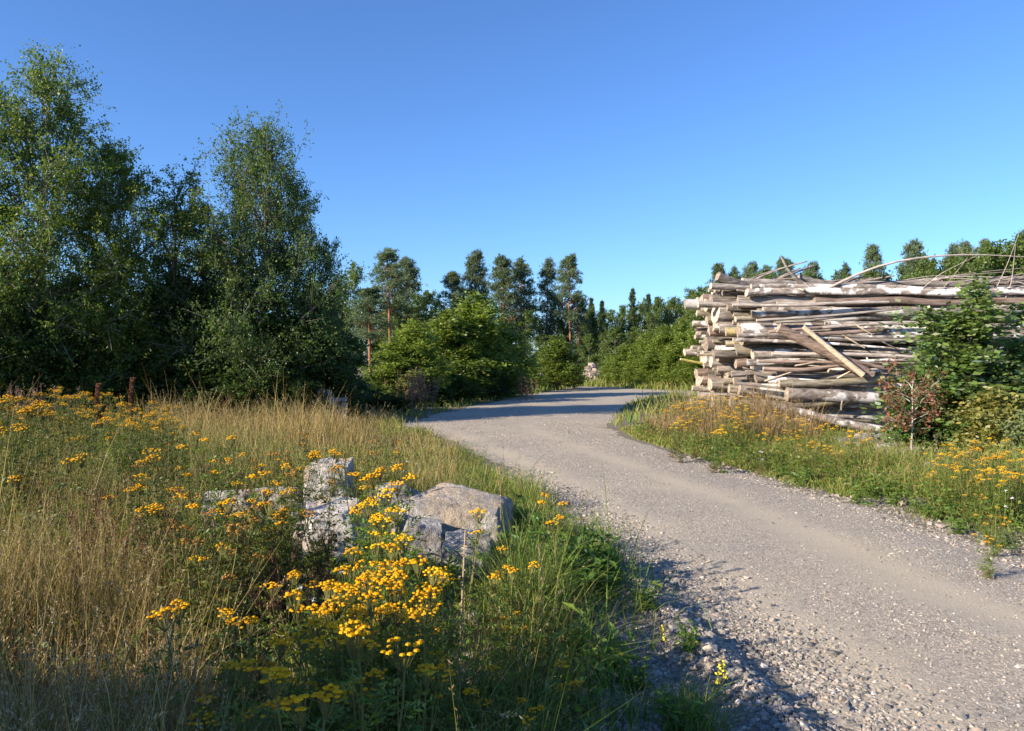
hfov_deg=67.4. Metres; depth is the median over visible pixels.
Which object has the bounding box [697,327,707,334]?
log
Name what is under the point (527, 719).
tansy plant
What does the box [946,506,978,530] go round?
nettle plant
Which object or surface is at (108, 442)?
tansy plant
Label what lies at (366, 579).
tansy plant
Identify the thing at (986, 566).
tansy plant
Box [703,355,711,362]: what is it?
log
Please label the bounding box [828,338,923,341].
thin pole
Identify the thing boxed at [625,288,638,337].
spruce tree
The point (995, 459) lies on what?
tansy plant
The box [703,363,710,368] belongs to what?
log
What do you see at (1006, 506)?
white flower
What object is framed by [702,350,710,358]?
log
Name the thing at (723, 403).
tansy plant
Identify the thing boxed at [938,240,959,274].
pine tree
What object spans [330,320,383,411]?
thicket bush
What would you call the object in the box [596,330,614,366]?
broadleaved tree
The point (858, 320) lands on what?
log
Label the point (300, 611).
tansy plant
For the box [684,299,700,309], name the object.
log
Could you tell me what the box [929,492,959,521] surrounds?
nettle plant
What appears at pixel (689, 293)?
broadleaved tree
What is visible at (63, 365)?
thicket bush
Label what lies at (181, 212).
alder tree
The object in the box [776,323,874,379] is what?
broken trunk
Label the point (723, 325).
log
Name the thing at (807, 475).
nettle plant
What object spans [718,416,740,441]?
tansy plant
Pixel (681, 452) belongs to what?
tansy plant
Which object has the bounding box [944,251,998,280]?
broadleaved tree
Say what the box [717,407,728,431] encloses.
tansy plant
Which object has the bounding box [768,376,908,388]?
thin pole
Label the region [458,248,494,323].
pine tree
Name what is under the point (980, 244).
pine tree
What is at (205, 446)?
tansy plant
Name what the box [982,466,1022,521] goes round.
tansy plant
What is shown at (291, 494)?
tansy plant
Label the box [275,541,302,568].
nettle plant
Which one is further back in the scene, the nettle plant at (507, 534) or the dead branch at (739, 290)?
the dead branch at (739, 290)
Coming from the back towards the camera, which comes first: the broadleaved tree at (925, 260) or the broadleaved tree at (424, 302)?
the broadleaved tree at (424, 302)
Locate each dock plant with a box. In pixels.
[57,487,103,585]
[57,504,86,635]
[65,525,99,640]
[79,488,95,572]
[96,506,140,625]
[101,487,123,574]
[129,523,156,599]
[134,503,182,624]
[231,526,248,572]
[237,565,294,674]
[239,524,260,561]
[246,552,268,630]
[257,563,271,631]
[258,594,281,665]
[262,530,306,633]
[268,570,297,637]
[291,568,319,624]
[308,527,338,604]
[308,541,322,602]
[317,553,333,606]
[318,526,337,620]
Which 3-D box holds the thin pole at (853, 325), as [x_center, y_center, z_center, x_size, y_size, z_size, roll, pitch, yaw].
[8.806,-0.933,17.868,3.777,0.214,0.136,0,0,0]
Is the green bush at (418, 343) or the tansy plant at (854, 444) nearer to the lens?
the tansy plant at (854, 444)
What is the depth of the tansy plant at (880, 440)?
12.81 m
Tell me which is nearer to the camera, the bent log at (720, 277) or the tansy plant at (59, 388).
the tansy plant at (59, 388)
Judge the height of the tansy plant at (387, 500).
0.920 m
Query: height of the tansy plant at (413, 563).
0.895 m
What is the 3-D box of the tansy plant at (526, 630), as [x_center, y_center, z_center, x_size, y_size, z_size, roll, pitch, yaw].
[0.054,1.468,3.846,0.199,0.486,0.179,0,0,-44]
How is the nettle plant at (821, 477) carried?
on the ground at (784, 688)
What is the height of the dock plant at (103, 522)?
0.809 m
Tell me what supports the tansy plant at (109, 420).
on the ground at (784, 688)
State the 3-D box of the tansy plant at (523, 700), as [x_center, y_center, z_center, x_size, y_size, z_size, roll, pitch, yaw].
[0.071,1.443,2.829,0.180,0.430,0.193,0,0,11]
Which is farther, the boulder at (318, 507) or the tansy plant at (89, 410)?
the tansy plant at (89, 410)
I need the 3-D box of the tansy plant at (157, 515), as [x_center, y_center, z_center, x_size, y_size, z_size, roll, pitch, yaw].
[-1.917,1.231,4.591,0.666,0.880,0.405,0,0,-11]
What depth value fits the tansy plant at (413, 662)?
2.85 m
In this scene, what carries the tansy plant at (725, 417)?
on the ground at (784, 688)
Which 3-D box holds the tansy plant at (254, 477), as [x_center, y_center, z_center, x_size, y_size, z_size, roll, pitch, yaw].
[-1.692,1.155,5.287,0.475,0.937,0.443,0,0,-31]
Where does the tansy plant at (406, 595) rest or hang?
on the ground at (784, 688)
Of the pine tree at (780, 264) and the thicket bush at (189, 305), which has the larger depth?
the pine tree at (780, 264)
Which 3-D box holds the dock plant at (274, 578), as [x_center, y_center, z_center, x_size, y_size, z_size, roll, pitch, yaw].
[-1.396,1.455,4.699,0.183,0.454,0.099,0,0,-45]
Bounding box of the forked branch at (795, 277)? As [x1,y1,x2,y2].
[780,256,804,283]
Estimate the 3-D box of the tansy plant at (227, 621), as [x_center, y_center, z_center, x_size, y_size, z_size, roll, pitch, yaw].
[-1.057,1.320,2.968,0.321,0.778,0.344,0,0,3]
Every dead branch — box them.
[737,289,775,297]
[751,261,806,277]
[756,263,795,278]
[779,265,814,277]
[843,275,864,282]
[857,275,893,281]
[924,277,948,280]
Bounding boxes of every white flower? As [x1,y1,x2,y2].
[297,571,340,645]
[1002,490,1013,528]
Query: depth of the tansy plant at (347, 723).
2.42 m
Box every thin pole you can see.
[695,328,707,330]
[697,353,711,355]
[709,392,729,395]
[712,339,731,342]
[732,300,868,306]
[732,337,910,349]
[737,332,806,337]
[738,382,813,388]
[749,399,889,408]
[756,308,895,321]
[758,359,913,363]
[763,364,839,371]
[765,394,785,400]
[767,328,882,338]
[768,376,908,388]
[768,380,886,384]
[769,326,822,332]
[771,352,923,358]
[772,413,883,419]
[775,316,842,323]
[776,301,888,304]
[813,321,932,329]
[819,335,934,341]
[820,335,934,338]
[822,358,925,364]
[824,319,1000,324]
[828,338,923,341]
[838,404,891,406]
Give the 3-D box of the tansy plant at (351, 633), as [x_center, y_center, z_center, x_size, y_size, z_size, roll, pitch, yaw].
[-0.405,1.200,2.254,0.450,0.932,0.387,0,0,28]
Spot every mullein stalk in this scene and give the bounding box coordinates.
[94,383,100,438]
[99,404,105,427]
[128,377,134,440]
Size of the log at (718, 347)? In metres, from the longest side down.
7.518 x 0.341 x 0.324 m
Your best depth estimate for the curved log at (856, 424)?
17.40 m
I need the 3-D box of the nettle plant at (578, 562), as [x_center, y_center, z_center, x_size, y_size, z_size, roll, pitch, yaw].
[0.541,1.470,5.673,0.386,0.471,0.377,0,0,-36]
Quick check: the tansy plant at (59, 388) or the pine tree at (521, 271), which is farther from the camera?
the pine tree at (521, 271)
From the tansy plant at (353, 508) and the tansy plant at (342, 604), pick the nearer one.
the tansy plant at (342, 604)
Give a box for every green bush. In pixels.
[358,335,423,402]
[373,314,461,404]
[423,308,497,391]
[440,289,524,392]
[495,312,542,397]
[517,359,546,389]
[532,334,596,389]
[563,364,587,387]
[592,353,623,383]
[602,342,638,382]
[612,332,651,378]
[618,359,642,384]
[629,350,667,386]
[634,324,678,386]
[654,342,687,388]
[657,317,691,387]
[674,318,702,367]
[674,345,702,387]
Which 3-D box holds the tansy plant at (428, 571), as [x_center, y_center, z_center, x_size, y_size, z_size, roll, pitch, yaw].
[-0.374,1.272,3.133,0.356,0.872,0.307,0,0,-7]
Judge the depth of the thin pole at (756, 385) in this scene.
17.86 m
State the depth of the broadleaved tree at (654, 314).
78.06 m
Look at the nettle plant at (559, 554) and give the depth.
5.76 m
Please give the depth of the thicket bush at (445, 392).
28.77 m
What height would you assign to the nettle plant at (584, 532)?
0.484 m
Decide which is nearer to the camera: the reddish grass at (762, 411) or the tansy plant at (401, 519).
the tansy plant at (401, 519)
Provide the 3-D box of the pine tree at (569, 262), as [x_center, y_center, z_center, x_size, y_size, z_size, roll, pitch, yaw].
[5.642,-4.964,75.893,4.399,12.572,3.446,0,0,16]
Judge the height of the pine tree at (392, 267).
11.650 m
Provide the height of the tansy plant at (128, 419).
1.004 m
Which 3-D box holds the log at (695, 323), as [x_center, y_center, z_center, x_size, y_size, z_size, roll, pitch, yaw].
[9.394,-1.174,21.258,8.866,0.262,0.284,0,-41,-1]
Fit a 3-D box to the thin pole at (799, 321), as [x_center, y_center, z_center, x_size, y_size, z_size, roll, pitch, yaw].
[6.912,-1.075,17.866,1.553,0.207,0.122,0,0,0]
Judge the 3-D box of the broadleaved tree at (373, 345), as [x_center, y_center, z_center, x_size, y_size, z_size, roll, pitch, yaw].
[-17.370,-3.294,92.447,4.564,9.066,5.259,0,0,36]
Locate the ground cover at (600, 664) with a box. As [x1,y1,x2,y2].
[0,418,1023,730]
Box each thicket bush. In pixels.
[0,289,90,423]
[1,343,114,419]
[20,272,96,389]
[26,279,151,404]
[67,341,176,417]
[81,287,204,411]
[106,272,226,411]
[142,338,248,421]
[152,286,267,418]
[200,341,302,422]
[214,288,362,416]
[270,367,332,422]
[272,345,374,419]
[315,297,356,386]
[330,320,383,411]
[350,377,376,412]
[361,382,397,410]
[370,393,418,411]
[403,382,457,405]
[443,373,489,402]
[471,363,518,399]
[502,368,536,395]
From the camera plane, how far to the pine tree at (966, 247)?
57.92 m
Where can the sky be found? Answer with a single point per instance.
(657, 144)
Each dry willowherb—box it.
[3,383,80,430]
[384,366,441,411]
[515,374,539,399]
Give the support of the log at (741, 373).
on the log
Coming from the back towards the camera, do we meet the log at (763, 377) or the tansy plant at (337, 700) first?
the log at (763, 377)
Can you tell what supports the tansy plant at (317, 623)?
on the ground at (784, 688)
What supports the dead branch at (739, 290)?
on the log at (761, 299)
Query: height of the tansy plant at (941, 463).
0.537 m
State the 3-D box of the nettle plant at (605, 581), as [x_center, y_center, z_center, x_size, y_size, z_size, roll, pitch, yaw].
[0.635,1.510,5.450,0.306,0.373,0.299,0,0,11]
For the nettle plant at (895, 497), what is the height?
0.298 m
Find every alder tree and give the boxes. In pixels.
[88,154,243,399]
[134,99,374,420]
[144,193,249,391]
[185,160,286,369]
[257,171,347,346]
[284,228,348,369]
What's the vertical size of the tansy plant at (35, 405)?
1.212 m
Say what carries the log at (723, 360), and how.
on the log at (727, 368)
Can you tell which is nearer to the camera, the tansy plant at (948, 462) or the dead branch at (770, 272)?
the tansy plant at (948, 462)
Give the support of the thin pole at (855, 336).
on the wedged stick
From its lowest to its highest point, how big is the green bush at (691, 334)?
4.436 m
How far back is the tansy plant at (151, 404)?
14.14 m
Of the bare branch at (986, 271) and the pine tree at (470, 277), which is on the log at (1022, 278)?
the bare branch at (986, 271)
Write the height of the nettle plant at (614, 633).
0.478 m
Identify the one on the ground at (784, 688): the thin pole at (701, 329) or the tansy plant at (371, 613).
the tansy plant at (371, 613)
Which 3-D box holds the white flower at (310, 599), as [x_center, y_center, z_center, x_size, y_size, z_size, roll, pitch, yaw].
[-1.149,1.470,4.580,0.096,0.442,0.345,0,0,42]
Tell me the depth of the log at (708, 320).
20.15 m
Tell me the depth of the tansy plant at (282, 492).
5.18 m
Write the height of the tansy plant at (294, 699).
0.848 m
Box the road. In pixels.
[403,386,1023,730]
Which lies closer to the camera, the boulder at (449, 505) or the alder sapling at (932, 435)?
the boulder at (449, 505)
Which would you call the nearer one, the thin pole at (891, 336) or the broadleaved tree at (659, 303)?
the thin pole at (891, 336)
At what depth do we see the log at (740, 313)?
18.74 m
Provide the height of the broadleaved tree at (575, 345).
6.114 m
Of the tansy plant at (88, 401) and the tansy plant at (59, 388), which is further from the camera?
the tansy plant at (59, 388)
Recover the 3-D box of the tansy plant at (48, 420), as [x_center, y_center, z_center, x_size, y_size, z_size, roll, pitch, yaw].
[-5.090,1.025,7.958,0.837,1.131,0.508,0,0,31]
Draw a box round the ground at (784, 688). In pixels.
[0,368,1023,730]
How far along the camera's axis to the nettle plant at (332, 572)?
5.78 m
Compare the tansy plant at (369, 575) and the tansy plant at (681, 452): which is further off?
the tansy plant at (681, 452)
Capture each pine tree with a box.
[344,285,399,371]
[363,247,408,342]
[385,256,429,338]
[434,270,468,321]
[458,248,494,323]
[484,252,531,332]
[504,256,545,343]
[532,256,561,358]
[549,252,589,355]
[563,297,591,363]
[707,262,726,286]
[728,265,740,278]
[741,260,760,278]
[758,264,773,277]
[775,256,798,280]
[802,261,825,279]
[838,261,853,280]
[859,242,888,280]
[891,237,928,280]
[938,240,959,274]
[955,237,975,267]
[974,238,993,268]
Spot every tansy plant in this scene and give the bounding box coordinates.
[0,394,51,522]
[0,400,74,523]
[0,405,46,502]
[0,406,45,480]
[0,410,58,502]
[0,423,30,534]
[0,427,35,555]
[0,453,100,578]
[1,398,29,452]
[1,400,52,482]
[8,396,68,468]
[10,394,56,451]
[17,388,61,447]
[28,386,80,433]
[45,391,87,459]
[53,389,84,439]
[63,391,101,448]
[63,411,111,470]
[65,421,141,506]
[72,405,111,458]
[74,392,104,427]
[74,401,136,465]
[88,396,123,436]
[89,407,141,480]
[92,404,143,465]
[93,392,124,433]
[96,416,159,497]
[103,483,184,585]
[105,419,154,491]
[111,418,161,466]
[113,411,147,479]
[116,599,208,730]
[119,444,195,577]
[123,401,161,448]
[126,411,174,479]
[126,503,250,635]
[128,459,189,562]
[135,418,181,488]
[143,416,191,481]
[144,441,183,501]
[146,489,244,619]
[148,410,175,466]
[149,518,222,630]
[150,405,180,439]
[154,523,274,693]
[166,493,242,657]
[169,466,225,563]
[176,542,246,676]
[183,660,268,730]
[184,431,242,542]
[191,531,264,666]
[200,505,285,642]
[202,452,251,540]
[205,608,268,730]
[206,658,309,730]
[208,480,259,593]
[216,616,281,730]
[219,500,279,648]
[221,459,279,559]
[236,463,299,594]
[239,489,284,619]
[239,666,350,730]
[249,507,315,605]
[249,632,322,730]
[251,502,303,627]
[252,570,310,707]
[255,480,303,594]
[258,452,325,550]
[262,628,326,730]
[264,450,305,540]
[268,432,319,500]
[268,487,312,613]
[271,570,330,700]
[274,604,339,729]
[276,577,382,726]
[278,468,355,619]
[288,586,369,730]
[296,583,409,729]
[297,606,382,730]
[302,595,402,730]
[305,449,350,500]
[308,590,410,730]
[311,574,403,700]
[311,584,346,711]
[314,564,363,671]
[314,643,386,730]
[324,582,398,726]
[325,603,414,730]
[326,485,379,606]
[327,569,387,710]
[330,464,392,588]
[330,632,406,730]
[333,557,412,666]
[335,546,395,677]
[336,451,386,499]
[337,497,396,623]
[339,620,439,730]
[343,492,400,622]
[343,566,416,730]
[346,499,407,652]
[348,464,407,573]
[350,542,400,664]
[352,603,392,685]
[354,473,431,624]
[355,593,391,710]
[355,593,434,730]
[356,439,409,499]
[360,515,397,663]
[366,486,418,604]
[374,567,415,711]
[375,589,443,728]
[376,559,454,709]
[380,612,446,730]
[381,506,437,641]
[381,534,420,661]
[383,586,458,730]
[384,566,463,729]
[385,585,465,730]
[387,604,450,730]
[388,451,406,480]
[388,608,466,730]
[391,581,449,699]
[396,606,459,730]
[398,581,465,724]
[402,555,474,720]
[421,680,480,730]
[443,507,492,650]
[464,664,511,730]
[477,561,546,697]
[483,545,528,673]
[494,615,521,693]
[507,611,538,694]
[512,697,546,730]
[522,715,534,730]
[526,492,574,587]
[535,514,574,619]
[542,660,595,730]
[665,406,679,422]
[666,418,680,457]
[669,420,688,462]
[685,407,711,435]
[685,420,703,459]
[687,401,704,423]
[688,415,699,434]
[692,401,705,424]
[693,395,712,418]
[705,429,730,473]
[707,424,725,468]
[714,395,735,423]
[714,414,737,452]
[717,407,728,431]
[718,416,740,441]
[730,418,743,453]
[731,413,755,432]
[734,396,761,415]
[735,426,747,454]
[737,405,748,435]
[746,412,767,446]
[753,427,769,474]
[774,409,783,436]
[775,438,793,459]
[785,417,802,439]
[790,431,800,454]
[798,420,817,453]
[798,441,820,468]
[801,445,815,469]
[817,445,832,479]
[818,426,835,450]
[820,423,840,454]
[829,450,843,479]
[846,430,862,466]
[846,431,867,475]
[862,437,875,466]
[867,430,886,451]
[897,439,911,457]
[923,453,947,492]
[923,473,936,501]
[926,460,953,501]
[928,464,960,513]
[941,452,960,479]
[942,440,980,475]
[946,444,967,485]
[950,455,985,485]
[950,480,975,509]
[951,465,979,517]
[963,447,1006,493]
[963,494,988,527]
[968,459,989,495]
[969,476,991,516]
[972,533,1001,578]
[974,455,1017,509]
[974,506,1005,546]
[977,470,995,506]
[979,479,1009,528]
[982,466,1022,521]
[983,469,1023,524]
[983,517,1010,556]
[984,467,1004,508]
[985,455,1004,493]
[986,437,1009,467]
[986,466,1016,523]
[992,453,1009,481]
[1003,471,1023,526]
[1005,449,1023,503]
[1018,452,1023,491]
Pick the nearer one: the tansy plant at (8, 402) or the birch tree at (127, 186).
the tansy plant at (8, 402)
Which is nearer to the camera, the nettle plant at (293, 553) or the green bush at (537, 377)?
the nettle plant at (293, 553)
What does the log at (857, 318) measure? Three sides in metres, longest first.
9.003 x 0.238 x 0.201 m
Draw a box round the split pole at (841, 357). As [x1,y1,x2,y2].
[802,325,864,376]
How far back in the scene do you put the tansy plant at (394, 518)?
4.48 m
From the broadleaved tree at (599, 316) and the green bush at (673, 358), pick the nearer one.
the green bush at (673, 358)
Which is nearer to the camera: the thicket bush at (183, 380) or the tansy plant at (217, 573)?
the tansy plant at (217, 573)
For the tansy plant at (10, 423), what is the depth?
11.33 m
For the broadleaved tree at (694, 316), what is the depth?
65.75 m
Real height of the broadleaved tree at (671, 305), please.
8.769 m
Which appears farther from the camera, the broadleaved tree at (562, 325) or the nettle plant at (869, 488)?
the broadleaved tree at (562, 325)
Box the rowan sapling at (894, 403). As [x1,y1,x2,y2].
[877,356,951,456]
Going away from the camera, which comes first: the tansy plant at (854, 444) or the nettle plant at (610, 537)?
the nettle plant at (610, 537)
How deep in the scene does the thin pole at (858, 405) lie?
17.83 m
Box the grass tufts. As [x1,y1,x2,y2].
[435,506,779,730]
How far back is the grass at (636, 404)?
28.64 m
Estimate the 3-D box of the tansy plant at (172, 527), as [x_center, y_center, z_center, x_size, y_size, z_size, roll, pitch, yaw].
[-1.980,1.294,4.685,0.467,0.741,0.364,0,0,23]
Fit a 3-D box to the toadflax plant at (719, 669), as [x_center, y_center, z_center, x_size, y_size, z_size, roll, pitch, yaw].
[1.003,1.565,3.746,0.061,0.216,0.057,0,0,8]
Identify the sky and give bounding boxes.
[0,0,1023,356]
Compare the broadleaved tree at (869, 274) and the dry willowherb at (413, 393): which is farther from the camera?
the broadleaved tree at (869, 274)
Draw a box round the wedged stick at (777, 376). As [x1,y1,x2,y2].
[764,372,791,381]
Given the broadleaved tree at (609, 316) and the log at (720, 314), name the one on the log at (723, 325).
the log at (720, 314)
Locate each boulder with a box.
[199,486,299,534]
[302,497,368,570]
[303,457,355,502]
[315,389,332,422]
[333,397,347,422]
[365,481,419,538]
[386,482,513,553]
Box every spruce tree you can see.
[582,297,600,374]
[596,301,608,374]
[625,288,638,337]
[641,293,652,332]
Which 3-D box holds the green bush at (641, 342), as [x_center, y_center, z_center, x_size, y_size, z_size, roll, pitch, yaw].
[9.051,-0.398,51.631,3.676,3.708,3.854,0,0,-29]
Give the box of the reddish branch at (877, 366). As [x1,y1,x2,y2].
[818,343,883,369]
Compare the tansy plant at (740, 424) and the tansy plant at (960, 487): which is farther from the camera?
the tansy plant at (740, 424)
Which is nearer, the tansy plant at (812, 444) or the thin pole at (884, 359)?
the tansy plant at (812, 444)
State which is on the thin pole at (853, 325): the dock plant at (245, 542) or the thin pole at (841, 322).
the thin pole at (841, 322)
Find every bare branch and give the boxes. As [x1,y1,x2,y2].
[905,275,967,279]
[915,278,983,279]
[921,271,1011,279]
[923,255,976,287]
[928,276,1013,279]
[942,240,980,288]
[951,268,1020,275]
[987,273,1023,282]
[996,229,1020,287]
[1005,244,1015,297]
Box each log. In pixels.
[683,349,702,355]
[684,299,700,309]
[690,345,701,348]
[692,320,707,326]
[692,385,709,391]
[694,335,705,338]
[694,368,706,378]
[696,310,710,316]
[696,376,702,391]
[697,301,735,307]
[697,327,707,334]
[697,391,708,400]
[700,295,708,300]
[700,375,723,384]
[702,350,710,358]
[703,336,732,350]
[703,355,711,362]
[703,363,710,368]
[704,308,711,311]
[705,316,712,324]
[707,368,714,375]
[707,378,727,390]
[708,326,724,335]
[709,283,749,290]
[709,295,736,301]
[709,357,733,367]
[709,396,729,407]
[711,304,996,322]
[711,349,750,358]
[712,324,718,331]
[714,369,726,375]
[715,272,764,284]
[715,345,734,349]
[716,357,750,361]
[717,365,741,372]
[719,277,1023,291]
[719,321,736,332]
[721,290,744,295]
[723,373,732,385]
[725,327,736,335]
[725,340,1014,346]
[726,304,755,310]
[728,384,738,392]
[729,399,755,406]
[730,393,760,399]
[731,370,827,376]
[732,311,750,316]
[732,320,1004,324]
[732,377,761,384]
[733,358,750,368]
[734,314,1020,321]
[734,342,1002,355]
[736,295,957,307]
[736,322,1023,344]
[737,382,907,396]
[741,278,797,283]
[745,287,1023,296]
[747,358,1002,368]
[748,280,1013,286]
[750,283,1023,288]
[750,306,1021,317]
[750,357,904,372]
[751,347,1015,358]
[751,389,907,410]
[754,372,915,382]
[757,320,912,322]
[761,400,891,432]
[762,304,1022,310]
[773,314,1018,322]
[778,375,884,387]
[784,387,880,403]
[797,274,836,282]
[797,294,1023,296]
[804,279,1023,286]
[807,407,894,428]
[812,296,1023,306]
[827,367,912,372]
[853,398,902,404]
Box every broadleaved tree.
[331,279,353,334]
[336,260,372,368]
[355,308,381,369]
[367,311,392,363]
[371,297,413,363]
[406,289,442,341]
[512,309,547,362]
[530,334,548,373]
[542,303,575,356]
[547,325,577,355]
[571,321,584,363]
[574,309,597,364]
[578,333,600,372]
[580,305,603,365]
[596,308,608,331]
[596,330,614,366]
[598,325,633,361]
[604,309,626,365]
[609,304,627,350]
[619,307,643,343]
[625,326,642,352]
[635,297,652,331]
[643,305,661,332]
[648,296,673,330]
[652,296,685,346]
[667,297,684,322]
[670,322,686,333]
[680,286,708,328]
[682,287,699,319]
[687,280,718,325]
[726,271,737,277]
[754,273,775,278]
[804,270,821,279]
[829,269,846,279]
[855,264,878,280]
[876,270,891,280]
[896,262,911,279]
[903,257,974,280]
[910,254,941,278]
[921,253,972,280]
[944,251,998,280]
[966,239,1023,278]
[969,239,1022,278]
[1010,232,1023,275]
[1016,229,1023,275]
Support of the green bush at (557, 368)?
on the ground at (784, 688)
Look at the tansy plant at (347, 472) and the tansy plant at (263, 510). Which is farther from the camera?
the tansy plant at (347, 472)
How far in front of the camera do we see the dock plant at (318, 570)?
5.00 m
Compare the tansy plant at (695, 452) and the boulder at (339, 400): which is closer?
the tansy plant at (695, 452)
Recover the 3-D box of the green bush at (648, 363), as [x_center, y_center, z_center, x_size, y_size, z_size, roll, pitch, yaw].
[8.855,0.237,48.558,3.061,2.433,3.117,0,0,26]
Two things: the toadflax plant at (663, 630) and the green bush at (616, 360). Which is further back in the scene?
the green bush at (616, 360)
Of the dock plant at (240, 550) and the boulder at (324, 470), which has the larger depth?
the boulder at (324, 470)
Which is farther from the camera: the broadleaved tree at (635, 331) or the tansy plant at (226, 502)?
the broadleaved tree at (635, 331)
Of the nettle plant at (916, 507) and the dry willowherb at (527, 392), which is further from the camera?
the dry willowherb at (527, 392)
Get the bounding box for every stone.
[275,503,306,539]
[290,519,304,555]
[400,517,441,568]
[440,529,490,584]
[465,611,477,625]
[834,437,860,449]
[853,433,887,447]
[876,442,900,451]
[897,500,906,505]
[898,447,921,456]
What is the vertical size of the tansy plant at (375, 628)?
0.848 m
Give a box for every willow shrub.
[942,385,1023,467]
[995,408,1023,468]
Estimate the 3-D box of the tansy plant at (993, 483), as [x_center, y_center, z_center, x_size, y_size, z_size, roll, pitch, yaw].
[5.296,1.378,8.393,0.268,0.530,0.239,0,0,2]
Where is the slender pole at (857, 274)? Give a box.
[828,254,1023,287]
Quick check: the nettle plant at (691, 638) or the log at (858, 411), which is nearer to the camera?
the nettle plant at (691, 638)
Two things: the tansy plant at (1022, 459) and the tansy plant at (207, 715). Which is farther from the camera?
the tansy plant at (1022, 459)
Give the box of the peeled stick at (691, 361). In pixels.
[680,358,702,364]
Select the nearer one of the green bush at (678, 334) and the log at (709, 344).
the log at (709, 344)
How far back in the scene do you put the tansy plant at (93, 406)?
16.80 m
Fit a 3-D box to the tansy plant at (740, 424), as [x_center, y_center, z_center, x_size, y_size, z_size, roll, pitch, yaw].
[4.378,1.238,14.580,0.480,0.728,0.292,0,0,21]
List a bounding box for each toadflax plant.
[659,625,666,659]
[713,664,723,706]
[720,660,729,701]
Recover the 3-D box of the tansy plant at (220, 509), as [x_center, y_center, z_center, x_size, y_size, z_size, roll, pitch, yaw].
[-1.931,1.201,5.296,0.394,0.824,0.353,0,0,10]
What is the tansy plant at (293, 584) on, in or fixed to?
on the ground at (784, 688)
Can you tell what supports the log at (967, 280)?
on the log at (876, 295)
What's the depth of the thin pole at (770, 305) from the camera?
17.84 m
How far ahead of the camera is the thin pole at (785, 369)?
17.84 m
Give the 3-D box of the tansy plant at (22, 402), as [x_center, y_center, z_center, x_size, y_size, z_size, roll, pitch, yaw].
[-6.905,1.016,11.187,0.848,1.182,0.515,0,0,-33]
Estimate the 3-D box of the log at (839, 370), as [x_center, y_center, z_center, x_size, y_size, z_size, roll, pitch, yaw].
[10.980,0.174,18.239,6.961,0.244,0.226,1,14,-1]
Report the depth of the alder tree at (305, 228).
21.64 m
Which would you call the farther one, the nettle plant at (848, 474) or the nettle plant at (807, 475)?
the nettle plant at (807, 475)
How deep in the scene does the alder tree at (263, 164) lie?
20.32 m
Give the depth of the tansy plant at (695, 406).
16.55 m
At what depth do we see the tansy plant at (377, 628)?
3.22 m
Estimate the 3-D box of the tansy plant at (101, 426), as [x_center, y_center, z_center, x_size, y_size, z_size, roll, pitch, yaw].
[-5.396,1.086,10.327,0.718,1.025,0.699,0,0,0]
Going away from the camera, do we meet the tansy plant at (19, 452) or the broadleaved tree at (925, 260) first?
the tansy plant at (19, 452)
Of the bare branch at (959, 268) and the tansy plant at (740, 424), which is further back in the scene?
the bare branch at (959, 268)
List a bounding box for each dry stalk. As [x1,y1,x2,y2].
[458,530,466,712]
[498,466,502,549]
[536,545,545,621]
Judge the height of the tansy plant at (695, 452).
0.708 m
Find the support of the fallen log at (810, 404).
on the curved log at (856, 424)
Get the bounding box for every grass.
[0,367,556,730]
[0,387,694,730]
[108,371,697,425]
[217,415,720,730]
[402,460,711,658]
[617,384,1023,548]
[634,369,864,448]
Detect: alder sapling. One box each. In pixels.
[859,270,1023,454]
[875,359,967,458]
[972,297,1023,383]
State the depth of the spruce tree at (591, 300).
83.80 m
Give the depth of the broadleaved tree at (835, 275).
62.68 m
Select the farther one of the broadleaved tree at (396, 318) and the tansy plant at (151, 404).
the broadleaved tree at (396, 318)
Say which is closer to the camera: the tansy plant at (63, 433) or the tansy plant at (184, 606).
the tansy plant at (184, 606)
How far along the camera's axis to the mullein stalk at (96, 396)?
13.00 m
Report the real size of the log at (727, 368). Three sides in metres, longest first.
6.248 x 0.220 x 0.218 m
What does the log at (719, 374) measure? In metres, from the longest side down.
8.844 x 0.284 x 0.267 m
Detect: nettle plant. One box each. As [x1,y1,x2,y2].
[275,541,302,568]
[302,537,333,575]
[325,557,350,578]
[394,545,422,572]
[409,551,438,582]
[416,547,461,592]
[448,656,521,729]
[490,541,503,568]
[491,528,530,562]
[503,526,523,543]
[506,490,531,530]
[511,511,562,551]
[523,595,587,667]
[528,510,567,538]
[530,602,625,702]
[547,535,586,573]
[547,551,574,577]
[551,528,585,559]
[557,533,599,585]
[560,526,603,568]
[563,549,611,599]
[566,527,605,553]
[568,612,639,684]
[575,534,624,585]
[581,553,621,598]
[582,542,613,584]
[588,528,619,558]
[618,652,652,692]
[628,580,663,611]
[652,686,703,730]
[672,617,702,654]
[743,451,761,463]
[773,464,789,477]
[781,468,808,488]
[796,464,813,484]
[812,468,828,481]
[841,470,867,488]
[848,479,873,506]
[863,477,877,499]
[868,473,899,497]
[880,480,915,505]
[905,498,930,513]
[918,501,930,518]
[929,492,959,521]
[945,517,966,534]
[946,499,974,518]
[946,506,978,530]
[975,529,1000,543]
[977,519,996,536]
[993,537,1018,551]
[996,533,1012,543]
[1015,516,1023,539]
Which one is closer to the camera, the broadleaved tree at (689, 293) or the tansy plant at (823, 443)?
the tansy plant at (823, 443)
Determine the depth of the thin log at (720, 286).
18.28 m
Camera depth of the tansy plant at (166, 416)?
10.87 m
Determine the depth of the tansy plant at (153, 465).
5.63 m
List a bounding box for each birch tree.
[0,38,183,410]
[0,216,37,393]
[59,136,202,410]
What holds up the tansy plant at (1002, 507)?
on the ground at (784, 688)

